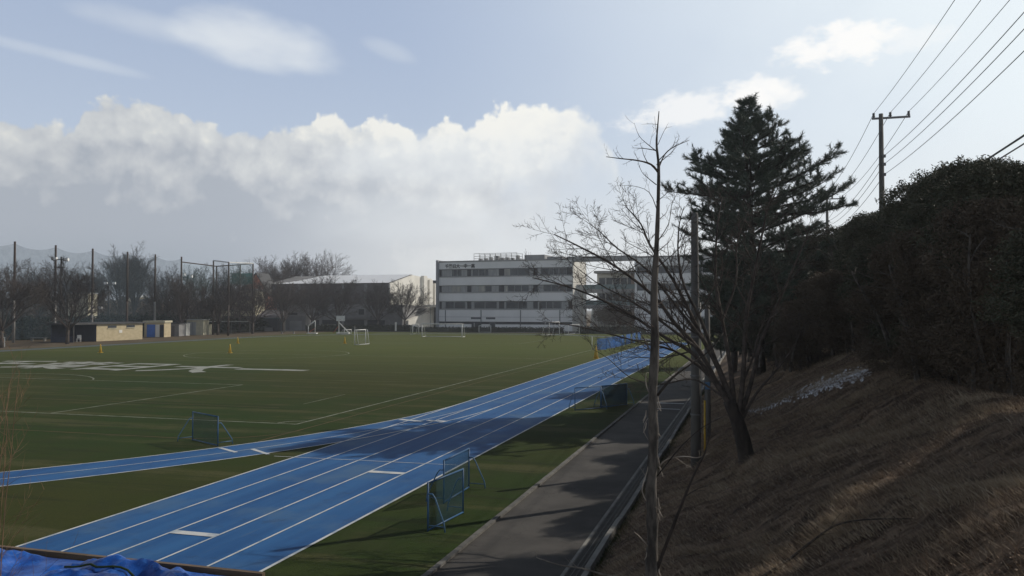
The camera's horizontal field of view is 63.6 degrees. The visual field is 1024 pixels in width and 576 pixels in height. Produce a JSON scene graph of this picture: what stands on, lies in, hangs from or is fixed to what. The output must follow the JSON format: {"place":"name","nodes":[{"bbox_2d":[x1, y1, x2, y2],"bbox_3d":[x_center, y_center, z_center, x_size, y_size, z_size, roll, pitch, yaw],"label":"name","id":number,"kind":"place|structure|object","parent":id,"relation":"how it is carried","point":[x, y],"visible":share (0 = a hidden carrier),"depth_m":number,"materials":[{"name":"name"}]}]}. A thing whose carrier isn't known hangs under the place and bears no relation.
{"place":"outdoors","nodes":[
{"label":"outdoors","id":0,"kind":"place"},
{"bbox_2d":[68,293,97,316],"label":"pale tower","id":1,"kind":"structure","parent":0,"point":[81,301],"depth_m":179.99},
{"bbox_2d":[221,289,263,318],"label":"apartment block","id":2,"kind":"structure","parent":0,"point":[243,309],"depth_m":214.91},
{"bbox_2d":[19,342,686,570],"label":"running track","id":3,"kind":"structure","parent":0,"point":[263,554],"depth_m":23.53,"materials":[{"name":"rubber"}]},
{"bbox_2d":[4,334,682,571],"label":"lane lines","id":4,"kind":"object","parent":3,"relation":"on","point":[178,531],"visible":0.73,"depth_m":26.06,"materials":[{"name":"paint"}]},
{"bbox_2d":[0,311,715,575],"bbox_3d":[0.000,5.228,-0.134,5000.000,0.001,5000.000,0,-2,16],"label":"ground","id":5,"kind":"structure","parent":0,"point":[21,344],"depth_m":137.65,"materials":[{"name":"soil"}]},
{"bbox_2d":[12,241,15,342],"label":"net pole","id":6,"kind":"object","parent":5,"relation":"on","point":[13,316],"visible":0.56,"depth_m":127.86,"materials":[{"name":"metal"}]},
{"bbox_2d":[0,268,43,316],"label":"tall bare tree","id":7,"kind":"object","parent":5,"relation":"on","point":[26,278],"visible":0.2,"depth_m":179.73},
{"bbox_2d":[0,257,55,347],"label":"bare tree","id":8,"kind":"object","parent":5,"relation":"on","point":[10,287],"visible":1,"depth_m":111.97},
{"bbox_2d":[1,314,71,340],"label":"dark hedge","id":9,"kind":"object","parent":5,"relation":"on","point":[24,327],"visible":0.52,"depth_m":139.92,"materials":[{"name":"green plant"}]},
{"bbox_2d":[0,327,77,575],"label":"bare shrub","id":10,"kind":"object","parent":5,"relation":"on","point":[3,478],"visible":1,"depth_m":9.26,"materials":[{"name":"plant"}]},
{"bbox_2d":[0,258,79,316],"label":"tall bare tree","id":11,"kind":"object","parent":5,"relation":"on","point":[43,310],"visible":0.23,"depth_m":185.71,"materials":[{"name":"plant"}]},
{"bbox_2d":[15,253,114,343],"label":"bare tree","id":12,"kind":"object","parent":5,"relation":"on","point":[77,298],"visible":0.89,"depth_m":122.67,"materials":[{"name":"plant"}]},
{"bbox_2d":[50,261,88,300],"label":"tall bare tree","id":13,"kind":"object","parent":5,"relation":"on","point":[72,279],"visible":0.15,"depth_m":199.16,"materials":[{"name":"plant"}]},
{"bbox_2d":[91,249,93,321],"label":"net pole","id":14,"kind":"object","parent":5,"relation":"on","point":[92,270],"visible":0.6,"depth_m":143.08,"materials":[{"name":"metal"}]},
{"bbox_2d":[68,264,116,305],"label":"tall bare tree","id":15,"kind":"object","parent":5,"relation":"on","point":[100,282],"visible":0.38,"depth_m":189.32,"materials":[{"name":"plant"}]},
{"bbox_2d":[47,322,145,342],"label":"block hut","id":16,"kind":"object","parent":5,"relation":"on","point":[101,331],"visible":0.94,"depth_m":133.75,"materials":[{"name":"concrete"}]},
{"bbox_2d":[0,293,218,319],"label":"distant woodland","id":17,"kind":"object","parent":5,"relation":"on","point":[143,308],"visible":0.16,"depth_m":233.76,"materials":[{"name":"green plant"}]},
{"bbox_2d":[83,244,152,316],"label":"tall bare tree","id":18,"kind":"object","parent":5,"relation":"on","point":[120,288],"visible":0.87,"depth_m":194.56,"materials":[{"name":"plant"}]},
{"bbox_2d":[125,252,128,321],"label":"net pole","id":19,"kind":"object","parent":5,"relation":"on","point":[127,288],"visible":0.83,"depth_m":150.95,"materials":[{"name":"metal"}]},
{"bbox_2d":[68,312,185,335],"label":"dark hedge","id":20,"kind":"object","parent":5,"relation":"on","point":[138,317],"visible":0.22,"depth_m":160.71,"materials":[{"name":"green plant"}]},
{"bbox_2d":[100,240,161,315],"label":"tall bare tree","id":21,"kind":"object","parent":5,"relation":"on","point":[134,301],"visible":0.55,"depth_m":198.54,"materials":[{"name":"plant"}]},
{"bbox_2d":[0,545,264,575],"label":"edge board","id":22,"kind":"object","parent":5,"relation":"on","point":[167,565],"visible":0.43,"depth_m":16.59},
{"bbox_2d":[153,254,155,320],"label":"net pole","id":23,"kind":"object","parent":5,"relation":"on","point":[154,318],"visible":0.83,"depth_m":158.00,"materials":[{"name":"metal"}]},
{"bbox_2d":[143,321,171,336],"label":"equipment shed","id":24,"kind":"structure","parent":5,"relation":"on","point":[157,328],"depth_m":152.27,"materials":[{"name":"concrete"}]},
{"bbox_2d":[136,263,198,314],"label":"tall bare tree","id":25,"kind":"object","parent":5,"relation":"on","point":[160,286],"visible":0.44,"depth_m":203.24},
{"bbox_2d":[140,271,209,322],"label":"bare tree","id":26,"kind":"object","parent":5,"relation":"on","point":[184,297],"visible":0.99,"depth_m":159.15,"materials":[{"name":"plant"}]},
{"bbox_2d":[171,323,185,335],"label":"grey shed","id":27,"kind":"structure","parent":5,"relation":"on","point":[177,329],"depth_m":157.70,"materials":[{"name":"metal"}]},
{"bbox_2d":[186,319,209,334],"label":"storage shed","id":28,"kind":"structure","parent":5,"relation":"on","point":[198,326],"depth_m":165.49,"materials":[{"name":"grey metal"}]},
{"bbox_2d":[165,263,239,317],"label":"tall bare tree","id":29,"kind":"object","parent":5,"relation":"on","point":[195,281],"visible":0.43,"depth_m":199.81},
{"bbox_2d":[212,261,213,334],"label":"cage pole","id":30,"kind":"object","parent":5,"relation":"on","point":[213,302],"visible":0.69,"depth_m":167.86,"materials":[{"name":"metal"}]},
{"bbox_2d":[182,260,253,266],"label":"frame","id":31,"kind":"object","parent":30,"relation":"attached to","point":[242,263],"visible":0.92,"depth_m":172.81,"materials":[{"name":"white paint"}]},
{"bbox_2d":[190,275,247,334],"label":"bare tree","id":32,"kind":"object","parent":5,"relation":"on","point":[218,304],"visible":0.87,"depth_m":167.09,"materials":[{"name":"plant"}]},
{"bbox_2d":[227,262,229,335],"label":"cage pole","id":33,"kind":"object","parent":5,"relation":"on","point":[228,301],"visible":1,"depth_m":161.82,"materials":[{"name":"metal"}]},
{"bbox_2d":[190,314,268,332],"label":"dark hedge","id":34,"kind":"object","parent":5,"relation":"on","point":[260,324],"visible":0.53,"depth_m":186.50,"materials":[{"name":"green plant"}]},
{"bbox_2d":[203,263,274,316],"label":"tall bare tree","id":35,"kind":"object","parent":5,"relation":"on","point":[237,277],"visible":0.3,"depth_m":203.99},
{"bbox_2d":[231,273,251,315],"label":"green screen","id":36,"kind":"object","parent":5,"relation":"on","point":[247,275],"visible":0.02,"depth_m":205.13,"materials":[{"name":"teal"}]},
{"bbox_2d":[217,274,281,333],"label":"bare tree","id":37,"kind":"object","parent":5,"relation":"on","point":[262,300],"visible":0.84,"depth_m":175.77,"materials":[{"name":"plant"}]},
{"bbox_2d":[0,403,500,485],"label":"running track","id":38,"kind":"structure","parent":5,"relation":"on","point":[108,469],"depth_m":30.12,"materials":[{"name":"rubber"}]},
{"bbox_2d":[242,273,276,309],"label":"gabled house","id":39,"kind":"structure","parent":5,"relation":"on","point":[265,278],"depth_m":228.06,"materials":[{"name":"grey"}]},
{"bbox_2d":[235,256,296,281],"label":"tall bare tree","id":40,"kind":"object","parent":5,"relation":"on","point":[266,270],"visible":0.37,"depth_m":248.83,"materials":[{"name":"plant"}]},
{"bbox_2d":[259,310,283,330],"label":"long shelter","id":41,"kind":"object","parent":5,"relation":"on","point":[274,321],"visible":0.53,"depth_m":194.31,"materials":[{"name":"concrete"}]},
{"bbox_2d":[254,275,315,331],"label":"bare tree","id":42,"kind":"object","parent":5,"relation":"on","point":[282,304],"visible":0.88,"depth_m":186.18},
{"bbox_2d":[251,251,329,280],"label":"tall bare tree","id":43,"kind":"object","parent":5,"relation":"on","point":[296,270],"visible":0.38,"depth_m":258.21,"materials":[{"name":"plant"}]},
{"bbox_2d":[283,315,310,330],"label":"shutter shed","id":44,"kind":"structure","parent":5,"relation":"on","point":[295,322],"depth_m":200.06,"materials":[{"name":"metal"}]},
{"bbox_2d":[271,248,354,281],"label":"tall bare tree","id":45,"kind":"object","parent":5,"relation":"on","point":[325,272],"visible":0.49,"depth_m":259.55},
{"bbox_2d":[283,274,343,325],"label":"bare tree","id":46,"kind":"object","parent":5,"relation":"on","point":[324,295],"visible":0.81,"depth_m":197.31,"materials":[{"name":"plant"}]},
{"bbox_2d":[300,273,362,324],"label":"bare tree","id":47,"kind":"object","parent":5,"relation":"on","point":[346,298],"visible":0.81,"depth_m":202.59,"materials":[{"name":"plant"}]},
{"bbox_2d":[0,334,663,351],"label":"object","id":48,"kind":"structure","parent":5,"relation":"on","point":[231,338],"depth_m":132.45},
{"bbox_2d":[272,274,435,326],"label":"gymnasium","id":49,"kind":"structure","parent":5,"relation":"on","point":[361,316],"depth_m":228.46,"materials":[{"name":"metal"}]},
{"bbox_2d":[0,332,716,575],"bbox_3d":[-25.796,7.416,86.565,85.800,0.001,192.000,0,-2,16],"label":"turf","id":50,"kind":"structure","parent":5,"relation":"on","point":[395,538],"depth_m":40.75,"materials":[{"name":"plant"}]},
{"bbox_2d":[20,362,117,368],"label":"turf lettering","id":51,"kind":"object","parent":50,"relation":"on","point":[49,365],"visible":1,"depth_m":75.94},
{"bbox_2d":[0,548,219,575],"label":"blue tarp","id":52,"kind":"object","parent":50,"relation":"on","point":[39,565],"visible":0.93,"depth_m":16.06,"materials":[{"name":"plastic"}]},
{"bbox_2d":[64,563,134,575],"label":"green strap","id":53,"kind":"object","parent":52,"relation":"on","point":[114,566],"visible":1,"depth_m":15.74,"materials":[{"name":"green fabric"}]},
{"bbox_2d":[78,363,177,369],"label":"turf lettering","id":54,"kind":"object","parent":50,"relation":"on","point":[128,366],"visible":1,"depth_m":74.61},
{"bbox_2d":[136,365,241,372],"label":"turf lettering","id":55,"kind":"object","parent":50,"relation":"on","point":[198,369],"visible":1,"depth_m":72.10},
{"bbox_2d":[177,411,232,445],"bbox_3d":[-11.906,5.446,32.022,2.395,1.142,0.616,-1,-2,28],"label":"rebound net","id":56,"kind":"object","parent":50,"relation":"on","point":[217,430],"visible":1,"depth_m":31.75,"materials":[{"name":"teal"}]},
{"bbox_2d":[0,337,620,440],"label":"pitch lines","id":57,"kind":"object","parent":50,"relation":"on","point":[237,385],"visible":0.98,"depth_m":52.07,"materials":[{"name":"paint"}]},
{"bbox_2d":[333,316,349,333],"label":"basketball stand","id":58,"kind":"object","parent":50,"relation":"on","point":[340,318],"visible":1,"depth_m":173.41,"materials":[{"name":"white paint"}]},
{"bbox_2d":[427,468,463,532],"bbox_3d":[-1.607,5.143,20.177,0.476,1.142,2.055,0,-1,9],"label":"rebound net","id":59,"kind":"object","parent":50,"relation":"on","point":[443,521],"visible":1,"depth_m":19.89,"materials":[{"name":"blue"}]},
{"bbox_2d":[426,448,485,503],"bbox_3d":[-1.539,5.206,23.046,0.524,1.162,2.217,-1,-2,31],"label":"rebound net","id":60,"kind":"object","parent":50,"relation":"on","point":[443,470],"visible":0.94,"depth_m":22.98,"materials":[{"name":"blue"}]},
{"bbox_2d":[569,386,606,409],"bbox_3d":[3.936,5.707,42.805,1.959,1.172,0.519,0,-2,-18],"label":"rebound net","id":61,"kind":"object","parent":50,"relation":"on","point":[588,408],"visible":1,"depth_m":42.83,"materials":[{"name":"blue"}]},
{"bbox_2d":[594,383,633,407],"bbox_3d":[5.471,5.741,44.157,2.339,1.172,0.526,1,-2,-30],"label":"rebound net","id":62,"kind":"object","parent":50,"relation":"on","point":[616,396],"visible":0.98,"depth_m":44.15,"materials":[{"name":"green"}]},
{"bbox_2d":[305,324,415,331],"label":"dark bushes","id":63,"kind":"object","parent":5,"relation":"on","point":[333,327],"visible":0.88,"depth_m":192.36,"materials":[{"name":"green plant"}]},
{"bbox_2d":[352,280,411,324],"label":"bare tree","id":64,"kind":"object","parent":5,"relation":"on","point":[384,302],"visible":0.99,"depth_m":209.29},
{"bbox_2d":[382,279,432,324],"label":"bare tree","id":65,"kind":"object","parent":5,"relation":"on","point":[408,298],"visible":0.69,"depth_m":215.30,"materials":[{"name":"plant"}]},
{"bbox_2d":[421,342,712,575],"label":"path edging","id":66,"kind":"object","parent":5,"relation":"on","point":[458,549],"visible":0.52,"depth_m":21.93,"materials":[{"name":"concrete"}]},
{"bbox_2d":[560,351,725,575],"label":"drain kerb","id":67,"kind":"structure","parent":5,"relation":"on","point":[596,556],"depth_m":20.48,"materials":[{"name":"concrete"}]},
{"bbox_2d":[687,351,725,403],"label":"drain channel","id":68,"kind":"object","parent":5,"relation":"on","point":[702,385],"visible":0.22,"depth_m":60.40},
{"bbox_2d":[565,404,690,575],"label":"drain grating","id":69,"kind":"object","parent":68,"relation":"on","point":[586,554],"visible":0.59,"depth_m":21.07,"materials":[{"name":"metal"}]},
{"bbox_2d":[0,0,1023,310],"label":"sky","id":70,"kind":"structure","parent":0,"point":[388,137],"materials":[{"name":"blue"}]},
{"bbox_2d":[351,327,717,334],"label":"schoolyard pavement","id":71,"kind":"structure","parent":0,"point":[571,332],"depth_m":183.83,"materials":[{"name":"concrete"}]},
{"bbox_2d":[385,304,435,326],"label":"gym annex","id":72,"kind":"object","parent":71,"relation":"on","point":[415,319],"visible":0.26,"depth_m":223.27,"materials":[{"name":"concrete"}]},
{"bbox_2d":[408,326,564,332],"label":"hedge","id":73,"kind":"object","parent":71,"relation":"on","point":[471,329],"visible":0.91,"depth_m":187.62,"materials":[{"name":"green plant"}]},
{"bbox_2d":[592,307,616,325],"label":"courtyard tree","id":74,"kind":"object","parent":71,"relation":"on","point":[603,314],"visible":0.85,"depth_m":187.09,"materials":[{"name":"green plant"}]},
{"bbox_2d":[577,325,645,333],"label":"hedge","id":75,"kind":"object","parent":71,"relation":"on","point":[604,328],"visible":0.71,"depth_m":173.51,"materials":[{"name":"green plant"}]},
{"bbox_2d":[615,311,633,326],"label":"courtyard tree","id":76,"kind":"object","parent":71,"relation":"on","point":[624,318],"visible":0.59,"depth_m":185.43,"materials":[{"name":"green plant"}]},
{"bbox_2d":[634,255,719,332],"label":"school wing","id":77,"kind":"structure","parent":71,"relation":"on","point":[686,274],"depth_m":186.01,"materials":[{"name":"concrete"}]},
{"bbox_2d":[436,253,636,330],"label":"school building","id":78,"kind":"structure","parent":0,"point":[480,291],"depth_m":199.32,"materials":[{"name":"white concrete"}]},
{"bbox_2d":[431,342,724,575],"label":"path","id":79,"kind":"structure","parent":0,"point":[557,516],"depth_m":21.65,"materials":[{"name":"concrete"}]},
{"bbox_2d":[583,270,634,326],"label":"courtyard building","id":80,"kind":"structure","parent":0,"point":[605,278],"depth_m":198.47,"materials":[{"name":"grey concrete"}]},
{"bbox_2d":[593,344,1023,575],"bbox_3d":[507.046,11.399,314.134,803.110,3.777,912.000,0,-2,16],"label":"grass bank","id":81,"kind":"structure","parent":0,"point":[922,517],"depth_m":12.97,"materials":[{"name":"plant"}]},
{"bbox_2d":[536,555,617,575],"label":"fallen branch","id":82,"kind":"object","parent":81,"relation":"on","point":[599,573],"visible":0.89,"depth_m":14.81,"materials":[{"name":"brown wood"}]},
{"bbox_2d":[590,388,704,575],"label":"verge grass","id":83,"kind":"structure","parent":81,"relation":"on","point":[633,506],"depth_m":20.35,"materials":[{"name":"plant"}]},
{"bbox_2d":[597,112,723,575],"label":"slender tree","id":84,"kind":"object","parent":81,"relation":"on","point":[652,564],"visible":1,"depth_m":8.53,"materials":[{"name":"brown plant"}]},
{"bbox_2d":[510,176,832,464],"bbox_3d":[3.961,0.687,19.651,8.008,7.195,4.053,0,-1,4],"label":"bare tree","id":85,"kind":"object","parent":81,"relation":"on","point":[737,411],"visible":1,"depth_m":19.56,"materials":[{"name":"brown plant"}]},
{"bbox_2d":[681,212,701,467],"bbox_3d":[5.124,1.576,23.500,0.565,7.474,0.306,1,-2,-32],"label":"concrete pole","id":86,"kind":"object","parent":81,"relation":"on","point":[696,413],"visible":0.76,"depth_m":23.46,"materials":[{"name":"grey concrete"}]},
{"bbox_2d":[705,307,710,438],"bbox_3d":[6.495,2.934,27.408,0.193,4.700,0.247,0,-2,16],"label":"steel pole","id":87,"kind":"object","parent":81,"relation":"on","point":[708,382],"visible":0.46,"depth_m":27.34,"materials":[{"name":"metal"}]},
{"bbox_2d":[686,247,741,373],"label":"pine tree","id":88,"kind":"object","parent":81,"relation":"on","point":[720,344],"visible":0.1,"depth_m":54.75,"materials":[{"name":"green plant"}]},
{"bbox_2d":[731,289,771,361],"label":"evergreen tree","id":89,"kind":"object","parent":81,"relation":"on","point":[738,341],"visible":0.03,"depth_m":48.10,"materials":[{"name":"green plant"}]},
{"bbox_2d":[660,92,858,376],"bbox_3d":[12.616,-2.728,42.623,9.772,14.675,10.155,0,-2,16],"label":"pine tree","id":90,"kind":"object","parent":81,"relation":"on","point":[760,169],"visible":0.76,"depth_m":40.55,"materials":[{"name":"green plant"}]},
{"bbox_2d":[734,275,812,367],"bbox_3d":[13.615,1.548,41.644,4.863,4.846,5.276,0,-1,7],"label":"evergreen tree","id":91,"kind":"object","parent":81,"relation":"on","point":[768,351],"visible":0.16,"depth_m":41.31,"materials":[{"name":"green plant"}]},
{"bbox_2d":[767,297,839,371],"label":"evergreen tree","id":92,"kind":"object","parent":81,"relation":"on","point":[807,353],"visible":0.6,"depth_m":33.09,"materials":[{"name":"green plant"}]},
{"bbox_2d":[783,277,837,349],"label":"evergreen tree","id":93,"kind":"object","parent":81,"relation":"on","point":[801,286],"visible":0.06,"depth_m":37.26,"materials":[{"name":"green plant"}]},
{"bbox_2d":[750,367,871,412],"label":"old snow","id":94,"kind":"structure","parent":81,"relation":"on","point":[828,383],"depth_m":24.98,"materials":[{"name":"snow"}]},
{"bbox_2d":[623,366,1023,575],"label":"dead weeds","id":95,"kind":"object","parent":81,"relation":"on","point":[858,511],"visible":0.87,"depth_m":12.15,"materials":[{"name":"plant"}]},
{"bbox_2d":[802,222,846,342],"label":"evergreen tree","id":96,"kind":"object","parent":81,"relation":"on","point":[822,263],"visible":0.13,"depth_m":39.84,"materials":[{"name":"green plant"}]},
{"bbox_2d":[761,512,911,575],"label":"fallen branch","id":97,"kind":"object","parent":81,"relation":"on","point":[803,548],"visible":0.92,"depth_m":10.86,"materials":[{"name":"wood"}]},
{"bbox_2d":[800,268,873,354],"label":"evergreen tree","id":98,"kind":"object","parent":81,"relation":"on","point":[838,337],"visible":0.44,"depth_m":30.76,"materials":[{"name":"green plant"}]},
{"bbox_2d":[819,229,868,341],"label":"evergreen tree","id":99,"kind":"object","parent":81,"relation":"on","point":[835,242],"visible":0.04,"depth_m":34.81,"materials":[{"name":"green plant"}]},
{"bbox_2d":[825,210,885,351],"bbox_3d":[13.517,-0.214,30.166,3.712,5.469,3.435,0,-1,-2],"label":"evergreen tree","id":100,"kind":"object","parent":81,"relation":"on","point":[858,227],"visible":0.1,"depth_m":30.04,"materials":[{"name":"green plant"}]},
{"bbox_2d":[836,197,902,350],"bbox_3d":[12.527,-0.258,26.120,3.728,5.252,4.045,1,-2,-29],"label":"evergreen tree","id":101,"kind":"object","parent":81,"relation":"on","point":[858,255],"visible":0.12,"depth_m":26.27,"materials":[{"name":"green plant"}]},
{"bbox_2d":[872,111,909,209],"bbox_3d":[18.451,-2.732,40.039,1.724,11.710,0.410,-1,-2,21],"label":"utility pole","id":102,"kind":"object","parent":81,"relation":"on","point":[882,164],"visible":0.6,"depth_m":40.24,"materials":[{"name":"concrete"}]},
{"bbox_2d":[884,12,1023,155],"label":"power wire","id":103,"kind":"object","parent":102,"relation":"attached to","point":[963,78],"visible":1,"depth_m":25.05,"materials":[{"name":"metal"}]},
{"bbox_2d":[885,51,1023,173],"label":"power wire","id":104,"kind":"object","parent":102,"relation":"attached to","point":[964,107],"visible":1,"depth_m":25.03,"materials":[{"name":"metal"}]},
{"bbox_2d":[887,29,1023,161],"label":"power wire","id":105,"kind":"object","parent":102,"relation":"attached to","point":[964,90],"visible":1,"depth_m":24.89,"materials":[{"name":"metal"}]},
{"bbox_2d":[872,171,940,367],"bbox_3d":[11.458,-0.383,22.291,3.149,5.430,3.403,-1,-2,34],"label":"evergreen tree","id":106,"kind":"object","parent":81,"relation":"on","point":[900,190],"visible":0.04,"depth_m":22.36,"materials":[{"name":"green plant"}]},
{"bbox_2d":[867,224,967,384],"bbox_3d":[9.336,0.366,18.115,2.648,3.604,3.070,0,-2,16],"label":"evergreen tree","id":107,"kind":"object","parent":81,"relation":"on","point":[920,287],"visible":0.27,"depth_m":17.91,"materials":[{"name":"green plant"}]},
{"bbox_2d":[884,154,1013,378],"bbox_3d":[10.665,-0.367,18.882,4.045,5.416,3.728,0,-1,7],"label":"evergreen tree","id":108,"kind":"object","parent":81,"relation":"on","point":[918,217],"visible":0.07,"depth_m":19.18,"materials":[{"name":"green plant"}]},
{"bbox_2d":[908,193,1023,398],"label":"evergreen tree","id":109,"kind":"object","parent":81,"relation":"on","point":[982,364],"visible":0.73,"depth_m":15.22,"materials":[{"name":"green plant"}]},
{"bbox_2d":[909,157,1023,390],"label":"evergreen tree","id":110,"kind":"object","parent":81,"relation":"on","point":[989,180],"visible":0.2,"depth_m":15.77,"materials":[{"name":"green plant"}]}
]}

